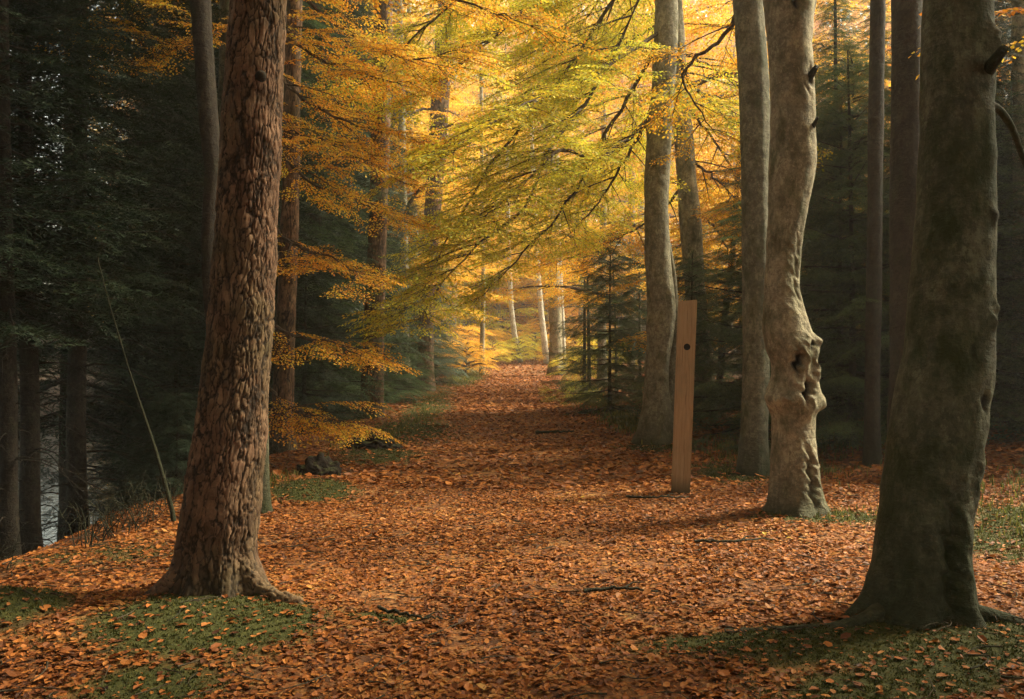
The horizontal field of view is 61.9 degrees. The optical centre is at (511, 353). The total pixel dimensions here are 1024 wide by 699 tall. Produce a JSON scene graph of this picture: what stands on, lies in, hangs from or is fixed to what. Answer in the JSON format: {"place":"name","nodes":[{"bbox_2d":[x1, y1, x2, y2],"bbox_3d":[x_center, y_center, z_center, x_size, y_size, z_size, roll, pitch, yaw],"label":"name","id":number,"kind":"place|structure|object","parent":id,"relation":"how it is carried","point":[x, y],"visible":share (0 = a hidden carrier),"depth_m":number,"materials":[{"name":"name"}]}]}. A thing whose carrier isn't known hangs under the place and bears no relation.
{"place":"outdoors","nodes":[
{"label":"outdoors","id":0,"kind":"place"},
{"bbox_2d":[18,429,139,546],"bbox_3d":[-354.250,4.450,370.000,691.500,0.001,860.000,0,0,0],"label":"lake","id":1,"kind":"structure","parent":0,"point":[47,508],"depth_m":27.57,"materials":[{"name":"grey liquid"}]},
{"bbox_2d":[32,360,947,698],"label":"path","id":2,"kind":"structure","parent":0,"point":[456,640],"depth_m":4.42,"materials":[{"name":"orange plant"}]},
{"bbox_2d":[377,605,443,619],"bbox_3d":[-0.542,1.381,4.545,0.390,0.047,0.111,0,0,8],"label":"fallen stick","id":3,"kind":"object","parent":2,"relation":"on","point":[380,607],"visible":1,"depth_m":4.53,"materials":[{"name":"brown wood"}]},
{"bbox_2d":[479,41,484,374],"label":"birch tree","id":4,"kind":"object","parent":2,"relation":"on","point":[482,333],"visible":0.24,"depth_m":41.92,"materials":[{"name":"plant"}]},
{"bbox_2d":[457,326,513,356],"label":"beech bush","id":5,"kind":"object","parent":2,"relation":"on","point":[493,331],"visible":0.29,"depth_m":55.80,"materials":[{"name":"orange plant"}]},
{"bbox_2d":[475,340,516,364],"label":"beech bush","id":6,"kind":"object","parent":2,"relation":"on","point":[491,344],"visible":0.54,"depth_m":51.91,"materials":[{"name":"yellow plant"}]},
{"bbox_2d":[473,318,533,355],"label":"beech bush","id":7,"kind":"object","parent":2,"relation":"on","point":[502,326],"visible":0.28,"depth_m":62.42,"materials":[{"name":"yellow plant"}]},
{"bbox_2d":[505,96,522,362],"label":"birch tree","id":8,"kind":"object","parent":2,"relation":"on","point":[512,322],"visible":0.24,"depth_m":54.87,"materials":[{"name":"white plant"}]},
{"bbox_2d":[496,337,542,362],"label":"beech bush","id":9,"kind":"object","parent":2,"relation":"on","point":[518,352],"visible":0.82,"depth_m":53.85,"materials":[{"name":"yellow plant"}]},
{"bbox_2d":[671,300,696,493],"bbox_3d":[1.736,0.583,8.642,0.185,2.261,0.120,2,0,9],"label":"marker post","id":10,"kind":"object","parent":2,"relation":"on","point":[683,398],"visible":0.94,"depth_m":8.58,"materials":[{"name":"brown wood"}]},
{"bbox_2d":[0,276,1023,698],"bbox_3d":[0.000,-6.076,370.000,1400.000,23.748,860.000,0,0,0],"label":"ground","id":11,"kind":"structure","parent":0,"point":[944,642],"depth_m":5.30,"materials":[{"name":"brown plant"}]},
{"bbox_2d":[17,295,103,531],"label":"spruce tree","id":12,"kind":"object","parent":11,"relation":"on","point":[52,474],"visible":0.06,"depth_m":15.47,"materials":[{"name":"green plant"}]},
{"bbox_2d":[0,0,134,426],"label":"spruce tree","id":13,"kind":"object","parent":11,"relation":"on","point":[41,316],"visible":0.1,"depth_m":9.52,"materials":[{"name":"green plant"}]},
{"bbox_2d":[0,0,199,560],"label":"spruce tree","id":14,"kind":"object","parent":11,"relation":"on","point":[9,502],"visible":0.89,"depth_m":7.95,"materials":[{"name":"green plant"}]},
{"bbox_2d":[0,0,203,553],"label":"spruce tree","id":15,"kind":"object","parent":11,"relation":"on","point":[30,505],"visible":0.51,"depth_m":8.92,"materials":[{"name":"green plant"}]},
{"bbox_2d":[9,0,228,546],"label":"spruce tree","id":16,"kind":"object","parent":11,"relation":"on","point":[76,404],"visible":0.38,"depth_m":9.69,"materials":[{"name":"green plant"}]},
{"bbox_2d":[97,248,175,522],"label":"leaning sapling","id":17,"kind":"object","parent":11,"relation":"on","point":[169,499],"visible":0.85,"depth_m":7.19,"materials":[{"name":"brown wood"}]},
{"bbox_2d":[97,393,193,510],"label":"young spruce","id":18,"kind":"object","parent":11,"relation":"on","point":[138,464],"visible":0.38,"depth_m":9.51,"materials":[{"name":"green plant"}]},
{"bbox_2d":[10,0,281,541],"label":"spruce tree","id":19,"kind":"object","parent":11,"relation":"on","point":[91,404],"visible":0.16,"depth_m":12.79,"materials":[{"name":"green plant"}]},
{"bbox_2d":[0,433,293,577],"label":"brushwood","id":20,"kind":"object","parent":11,"relation":"on","point":[113,516],"visible":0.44,"depth_m":7.35,"materials":[{"name":"brown wood"}]},
{"bbox_2d":[87,16,217,431],"bbox_3d":[-7.839,-3.662,19.914,5.156,15.035,5.552,0,0,-4],"label":"spruce tree","id":21,"kind":"object","parent":11,"relation":"on","point":[164,215],"visible":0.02,"depth_m":19.49,"materials":[{"name":"green plant"}]},
{"bbox_2d":[87,12,218,494],"bbox_3d":[-9.172,-4.331,24.646,6.940,17.960,7.020,0,0,22],"label":"spruce tree","id":22,"kind":"object","parent":11,"relation":"on","point":[134,364],"visible":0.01,"depth_m":23.78,"materials":[{"name":"green plant"}]},
{"bbox_2d":[117,387,196,505],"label":"young spruce","id":23,"kind":"object","parent":11,"relation":"on","point":[177,429],"visible":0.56,"depth_m":8.81,"materials":[{"name":"green plant"}]},
{"bbox_2d":[41,164,274,538],"bbox_3d":[-5.480,-0.021,13.545,4.627,6.008,4.206,0,0,36],"label":"young spruce","id":24,"kind":"object","parent":11,"relation":"on","point":[185,355],"visible":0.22,"depth_m":13.11,"materials":[{"name":"green plant"}]},
{"bbox_2d":[18,0,367,494],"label":"spruce tree","id":25,"kind":"object","parent":11,"relation":"on","point":[93,458],"visible":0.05,"depth_m":16.01,"materials":[{"name":"green plant"}]},
{"bbox_2d":[190,0,219,321],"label":"beech tree","id":26,"kind":"object","parent":11,"relation":"on","point":[202,34],"visible":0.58,"depth_m":8.33,"materials":[{"name":"grey wood"}]},
{"bbox_2d":[137,0,305,603],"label":"pine tree","id":27,"kind":"object","parent":11,"relation":"on","point":[215,552],"visible":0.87,"depth_m":4.74,"materials":[{"name":"brown plant"}]},
{"bbox_2d":[87,0,378,432],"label":"spruce tree","id":28,"kind":"object","parent":11,"relation":"on","point":[200,155],"visible":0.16,"depth_m":14.03,"materials":[{"name":"green plant"}]},
{"bbox_2d":[117,0,415,430],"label":"spruce tree","id":29,"kind":"object","parent":11,"relation":"on","point":[338,384],"visible":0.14,"depth_m":17.57,"materials":[{"name":"green plant"}]},
{"bbox_2d":[261,416,272,513],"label":"beech sapling","id":30,"kind":"object","parent":11,"relation":"on","point":[266,502],"visible":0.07,"depth_m":7.56,"materials":[{"name":"grey plant"}]},
{"bbox_2d":[152,0,402,412],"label":"spruce tree","id":31,"kind":"object","parent":11,"relation":"on","point":[336,225],"visible":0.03,"depth_m":21.57,"materials":[{"name":"green plant"}]},
{"bbox_2d":[269,0,302,453],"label":"pine tree","id":32,"kind":"object","parent":11,"relation":"on","point":[283,383],"visible":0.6,"depth_m":12.59,"materials":[{"name":"brown plant"}]},
{"bbox_2d":[296,452,341,477],"bbox_3d":[-2.108,1.301,9.347,0.542,0.461,0.390,0,0,0],"label":"rock","id":33,"kind":"object","parent":11,"relation":"on","point":[320,464],"visible":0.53,"depth_m":9.26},
{"bbox_2d":[33,0,609,448],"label":"beech tree","id":34,"kind":"object","parent":11,"relation":"on","point":[387,78],"visible":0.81,"depth_m":10.52,"materials":[{"name":"orange plant"}]},
{"bbox_2d":[195,0,461,422],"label":"spruce tree","id":35,"kind":"object","parent":11,"relation":"on","point":[315,217],"visible":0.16,"depth_m":20.44,"materials":[{"name":"green plant"}]},
{"bbox_2d":[268,251,390,435],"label":"young spruce","id":36,"kind":"object","parent":11,"relation":"on","point":[303,328],"visible":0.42,"depth_m":15.87,"materials":[{"name":"green plant"}]},
{"bbox_2d":[296,227,407,427],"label":"young spruce","id":37,"kind":"object","parent":11,"relation":"on","point":[343,329],"visible":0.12,"depth_m":20.36,"materials":[{"name":"green plant"}]},
{"bbox_2d":[307,0,421,411],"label":"spruce tree","id":38,"kind":"object","parent":11,"relation":"on","point":[390,247],"visible":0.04,"depth_m":24.32,"materials":[{"name":"green plant"}]},
{"bbox_2d":[342,429,402,449],"bbox_3d":[-1.959,1.297,12.074,0.917,0.504,0.466,0,0,-23],"label":"rock","id":39,"kind":"object","parent":11,"relation":"on","point":[372,441],"visible":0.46,"depth_m":11.96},
{"bbox_2d":[354,0,392,418],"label":"pine tree","id":40,"kind":"object","parent":11,"relation":"on","point":[378,246],"visible":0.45,"depth_m":18.52,"materials":[{"name":"brown plant"}]},
{"bbox_2d":[323,0,457,396],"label":"spruce tree","id":41,"kind":"object","parent":11,"relation":"on","point":[400,197],"visible":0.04,"depth_m":26.82,"materials":[{"name":"green plant"}]},
{"bbox_2d":[344,226,437,411],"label":"young spruce","id":42,"kind":"object","parent":11,"relation":"on","point":[425,384],"visible":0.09,"depth_m":27.88,"materials":[{"name":"green plant"}]},
{"bbox_2d":[345,271,451,405],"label":"young spruce","id":43,"kind":"object","parent":11,"relation":"on","point":[411,390],"visible":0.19,"depth_m":24.46,"materials":[{"name":"green plant"}]},
{"bbox_2d":[388,1,470,381],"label":"spruce tree","id":44,"kind":"object","parent":11,"relation":"on","point":[421,211],"visible":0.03,"depth_m":36.78,"materials":[{"name":"green plant"}]},
{"bbox_2d":[415,0,451,391],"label":"pine tree","id":45,"kind":"object","parent":11,"relation":"on","point":[438,105],"visible":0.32,"depth_m":30.74,"materials":[{"name":"brown plant"}]},
{"bbox_2d":[367,8,499,342],"bbox_3d":[-5.321,-6.520,33.917,10.121,17.153,8.880,0,0,40],"label":"beech tree","id":46,"kind":"object","parent":11,"relation":"on","point":[420,129],"visible":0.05,"depth_m":34.05,"materials":[{"name":"orange plant"}]},
{"bbox_2d":[389,38,486,324],"bbox_3d":[-5.863,-6.449,38.091,8.950,17.604,8.799,0,0,40],"label":"beech tree","id":47,"kind":"object","parent":11,"relation":"on","point":[424,178],"visible":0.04,"depth_m":38.09,"materials":[{"name":"yellow plant"}]},
{"bbox_2d":[410,255,490,386],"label":"young spruce","id":48,"kind":"object","parent":11,"relation":"on","point":[442,359],"visible":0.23,"depth_m":35.90,"materials":[{"name":"green plant"}]},
{"bbox_2d":[360,0,569,392],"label":"beech tree","id":49,"kind":"object","parent":11,"relation":"on","point":[410,194],"visible":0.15,"depth_m":29.50,"materials":[{"name":"yellow plant"}]},
{"bbox_2d":[394,0,540,345],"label":"beech tree","id":50,"kind":"object","parent":11,"relation":"on","point":[500,51],"visible":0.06,"depth_m":55.86,"materials":[{"name":"yellow plant"}]},
{"bbox_2d":[437,340,499,373],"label":"beech bush","id":51,"kind":"object","parent":11,"relation":"on","point":[467,352],"visible":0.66,"depth_m":40.82,"materials":[{"name":"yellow plant"}]},
{"bbox_2d":[436,322,508,362],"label":"beech bush","id":52,"kind":"object","parent":11,"relation":"on","point":[471,331],"visible":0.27,"depth_m":47.71,"materials":[{"name":"yellow plant"}]},
{"bbox_2d":[412,16,539,309],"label":"beech tree","id":53,"kind":"object","parent":11,"relation":"on","point":[486,270],"visible":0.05,"depth_m":50.07,"materials":[{"name":"yellow plant"}]},
{"bbox_2d":[372,0,580,378],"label":"beech tree","id":54,"kind":"object","parent":11,"relation":"on","point":[431,5],"visible":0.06,"depth_m":39.83,"materials":[{"name":"yellow plant"}]},
{"bbox_2d":[421,63,544,350],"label":"beech tree","id":55,"kind":"object","parent":11,"relation":"on","point":[475,102],"visible":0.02,"depth_m":74.52,"materials":[{"name":"yellow plant"}]},
{"bbox_2d":[423,102,547,358],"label":"beech tree","id":56,"kind":"object","parent":11,"relation":"on","point":[519,318],"visible":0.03,"depth_m":70.09,"materials":[{"name":"yellow plant"}]},
{"bbox_2d":[440,73,563,358],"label":"beech tree","id":57,"kind":"object","parent":11,"relation":"on","point":[498,311],"visible":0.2,"depth_m":67.60,"materials":[{"name":"yellow plant"}]},
{"bbox_2d":[0,353,1023,698],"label":"fallen leaves","id":58,"kind":"object","parent":11,"relation":"on","point":[460,397],"visible":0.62,"depth_m":5.67,"materials":[{"name":"orange plant"}]},
{"bbox_2d":[0,433,1023,698],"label":"twigs","id":59,"kind":"object","parent":58,"relation":"on","point":[526,601],"visible":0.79,"depth_m":4.58,"materials":[{"name":"wood"}]},
{"bbox_2d":[583,581,657,592],"bbox_3d":[0.634,1.379,5.037,0.433,0.051,0.124,0,0,0],"label":"fallen stick","id":60,"kind":"object","parent":58,"relation":"on","point":[585,590],"visible":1,"depth_m":5.01,"materials":[{"name":"brown wood"}]},
{"bbox_2d":[0,422,1023,698],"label":"moss","id":61,"kind":"object","parent":11,"relation":"on","point":[634,446],"visible":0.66,"depth_m":4.16,"materials":[{"name":"plant"}]},
{"bbox_2d":[439,42,591,358],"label":"beech tree","id":62,"kind":"object","parent":11,"relation":"on","point":[535,294],"visible":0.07,"depth_m":73.26,"materials":[{"name":"yellow plant"}]},
{"bbox_2d":[508,332,548,360],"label":"beech bush","id":63,"kind":"object","parent":11,"relation":"on","point":[534,338],"visible":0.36,"depth_m":56.77,"materials":[{"name":"yellow plant"}]},
{"bbox_2d":[462,64,600,357],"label":"beech tree","id":64,"kind":"object","parent":11,"relation":"on","point":[529,305],"visible":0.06,"depth_m":75.03,"materials":[{"name":"yellow plant"}]},
{"bbox_2d":[63,0,1009,315],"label":"wood","id":65,"kind":"object","parent":11,"relation":"on","point":[699,42],"visible":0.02,"depth_m":100.60,"materials":[{"name":"plant"}]},
{"bbox_2d":[530,73,548,363],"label":"birch tree","id":66,"kind":"object","parent":11,"relation":"on","point":[544,340],"visible":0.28,"depth_m":51.85,"materials":[{"name":"white plant"}]},
{"bbox_2d":[474,86,625,358],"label":"beech tree","id":67,"kind":"object","parent":11,"relation":"on","point":[534,319],"visible":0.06,"depth_m":71.01,"materials":[{"name":"yellow plant"}]},
{"bbox_2d":[541,6,565,374],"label":"beech tree","id":68,"kind":"object","parent":11,"relation":"on","point":[555,314],"visible":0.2,"depth_m":41.73,"materials":[{"name":"grey plant"}]},
{"bbox_2d":[502,156,618,337],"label":"beech tree","id":69,"kind":"object","parent":11,"relation":"on","point":[533,304],"visible":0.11,"depth_m":72.45,"materials":[{"name":"yellow plant"}]},
{"bbox_2d":[488,8,643,345],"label":"beech tree","id":70,"kind":"object","parent":11,"relation":"on","point":[533,283],"visible":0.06,"depth_m":67.80,"materials":[{"name":"yellow plant"}]},
{"bbox_2d":[304,0,834,445],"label":"beech tree","id":71,"kind":"object","parent":11,"relation":"on","point":[655,422],"visible":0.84,"depth_m":13.21,"materials":[{"name":"yellow plant"}]},
{"bbox_2d":[538,373,607,405],"bbox_3d":[1.786,1.002,24.396,2.157,0.927,2.592,0,0,0],"label":"shrub","id":72,"kind":"object","parent":11,"relation":"on","point":[565,395],"visible":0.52,"depth_m":24.52,"materials":[{"name":"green plant"}]},
{"bbox_2d":[542,199,612,390],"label":"young spruce","id":73,"kind":"object","parent":11,"relation":"on","point":[569,353],"visible":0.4,"depth_m":29.93,"materials":[{"name":"green plant"}]},
{"bbox_2d":[546,348,614,381],"bbox_3d":[3.009,0.536,37.015,3.175,2.161,3.085,0,0,-16],"label":"beech bush","id":74,"kind":"object","parent":11,"relation":"on","point":[565,366],"visible":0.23,"depth_m":36.80,"materials":[{"name":"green plant"}]},
{"bbox_2d":[553,188,624,388],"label":"young spruce","id":75,"kind":"object","parent":11,"relation":"on","point":[580,329],"visible":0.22,"depth_m":30.96,"materials":[{"name":"green plant"}]},
{"bbox_2d":[539,231,646,415],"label":"young spruce","id":76,"kind":"object","parent":11,"relation":"on","point":[606,310],"visible":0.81,"depth_m":20.36,"materials":[{"name":"green plant"}]},
{"bbox_2d":[167,368,1023,564],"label":"grass","id":77,"kind":"structure","parent":11,"relation":"on","point":[631,422],"depth_m":12.63,"materials":[{"name":"plant"}]},
{"bbox_2d":[458,0,765,316],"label":"beech tree","id":78,"kind":"object","parent":11,"relation":"on","point":[568,297],"visible":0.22,"depth_m":27.13,"materials":[{"name":"yellow plant"}]},
{"bbox_2d":[582,250,646,397],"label":"young spruce","id":79,"kind":"object","parent":11,"relation":"on","point":[639,275],"visible":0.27,"depth_m":25.91,"materials":[{"name":"green plant"}]},
{"bbox_2d":[491,0,741,385],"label":"beech tree","id":80,"kind":"object","parent":11,"relation":"on","point":[602,343],"visible":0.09,"depth_m":33.83,"materials":[{"name":"yellow plant"}]},
{"bbox_2d":[627,0,635,380],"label":"beech tree","id":81,"kind":"object","parent":11,"relation":"on","point":[632,200],"visible":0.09,"depth_m":35.89,"materials":[{"name":"yellow plant"}]},
{"bbox_2d":[542,6,725,352],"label":"beech tree","id":82,"kind":"object","parent":11,"relation":"on","point":[640,210],"visible":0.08,"depth_m":63.60,"materials":[{"name":"yellow plant"}]},
{"bbox_2d":[456,0,865,418],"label":"beech tree","id":83,"kind":"object","parent":11,"relation":"on","point":[690,231],"visible":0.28,"depth_m":18.55,"materials":[{"name":"yellow plant"}]},
{"bbox_2d":[609,251,740,430],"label":"young spruce","id":84,"kind":"object","parent":11,"relation":"on","point":[692,277],"visible":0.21,"depth_m":17.05,"materials":[{"name":"green plant"}]},
{"bbox_2d":[630,220,741,390],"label":"young spruce","id":85,"kind":"object","parent":11,"relation":"on","point":[678,254],"visible":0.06,"depth_m":22.93,"materials":[{"name":"green plant"}]},
{"bbox_2d":[643,4,741,324],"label":"beech tree","id":86,"kind":"object","parent":11,"relation":"on","point":[734,50],"visible":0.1,"depth_m":61.83,"materials":[{"name":"yellow plant"}]},
{"bbox_2d":[620,0,769,476],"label":"beech tree","id":87,"kind":"object","parent":11,"relation":"on","point":[747,18],"visible":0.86,"depth_m":9.88,"materials":[{"name":"grey plant"}]},
{"bbox_2d":[625,201,859,439],"bbox_3d":[4.105,-0.397,14.671,4.284,4.695,3.779,0,0,27],"label":"young spruce","id":88,"kind":"object","parent":11,"relation":"on","point":[732,274],"visible":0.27,"depth_m":14.50,"materials":[{"name":"green plant"}]},
{"bbox_2d":[599,0,890,352],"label":"beech tree","id":89,"kind":"object","parent":11,"relation":"on","point":[695,24],"visible":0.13,"depth_m":20.20,"materials":[{"name":"yellow plant"}]},
{"bbox_2d":[693,249,846,428],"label":"young spruce","id":90,"kind":"object","parent":11,"relation":"on","point":[722,401],"visible":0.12,"depth_m":15.45,"materials":[{"name":"green plant"}]},
{"bbox_2d":[694,98,880,432],"bbox_3d":[5.481,-1.455,16.621,5.432,7.054,4.937,0,0,-12],"label":"young spruce","id":91,"kind":"object","parent":11,"relation":"on","point":[715,284],"visible":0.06,"depth_m":16.43,"materials":[{"name":"green plant"}]},
{"bbox_2d":[762,0,830,517],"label":"beech tree","id":92,"kind":"object","parent":11,"relation":"on","point":[795,398],"visible":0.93,"depth_m":7.25,"materials":[{"name":"grey plant"}]},
{"bbox_2d":[800,0,889,415],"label":"spruce tree","id":93,"kind":"object","parent":11,"relation":"on","point":[833,9],"visible":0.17,"depth_m":15.54,"materials":[{"name":"green plant"}]},
{"bbox_2d":[672,44,1023,455],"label":"young spruce","id":94,"kind":"object","parent":11,"relation":"on","point":[851,377],"visible":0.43,"depth_m":12.16,"materials":[{"name":"green plant"}]},
{"bbox_2d":[698,91,1001,451],"bbox_3d":[5.184,-1.010,13.024,4.620,5.999,4.199,0,0,15],"label":"young spruce","id":95,"kind":"object","parent":11,"relation":"on","point":[840,305],"visible":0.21,"depth_m":12.60,"materials":[{"name":"green plant"}]},
{"bbox_2d":[825,0,890,374],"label":"spruce tree","id":96,"kind":"object","parent":11,"relation":"on","point":[866,20],"visible":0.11,"depth_m":17.37,"materials":[{"name":"green plant"}]},
{"bbox_2d":[723,0,1023,631],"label":"beech tree","id":97,"kind":"object","parent":11,"relation":"on","point":[920,574],"visible":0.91,"depth_m":4.28,"materials":[{"name":"grey plant"}]},
{"bbox_2d":[862,0,885,466],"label":"spruce tree","id":98,"kind":"object","parent":11,"relation":"on","point":[872,452],"visible":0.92,"depth_m":10.52,"materials":[{"name":"brown plant"}]},
{"bbox_2d":[768,69,1023,447],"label":"young spruce","id":99,"kind":"object","parent":11,"relation":"on","point":[1001,321],"visible":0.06,"depth_m":12.13,"materials":[{"name":"green plant"}]},
{"bbox_2d":[887,0,922,432],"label":"spruce tree","id":100,"kind":"object","parent":11,"relation":"on","point":[906,17],"visible":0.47,"depth_m":8.88,"materials":[{"name":"brown plant"}]},
{"bbox_2d":[823,0,1023,420],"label":"spruce tree","id":101,"kind":"object","parent":11,"relation":"on","point":[1002,384],"visible":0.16,"depth_m":11.74,"materials":[{"name":"green plant"}]},
{"bbox_2d":[882,0,1023,425],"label":"spruce tree","id":102,"kind":"object","parent":11,"relation":"on","point":[1006,88],"visible":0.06,"depth_m":13.24,"materials":[{"name":"green plant"}]},
{"bbox_2d":[986,90,1023,463],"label":"young spruce","id":103,"kind":"object","parent":11,"relation":"on","point":[1010,355],"visible":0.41,"depth_m":11.22,"materials":[{"name":"green plant"}]},
{"bbox_2d":[990,84,1023,430],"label":"young spruce","id":104,"kind":"object","parent":11,"relation":"on","point":[1006,173],"visible":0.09,"depth_m":12.57,"materials":[{"name":"green plant"}]},
{"bbox_2d":[1008,0,1023,431],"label":"beech tree","id":105,"kind":"object","parent":11,"relation":"on","point":[1016,20],"visible":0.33,"depth_m":12.42,"materials":[{"name":"brown plant"}]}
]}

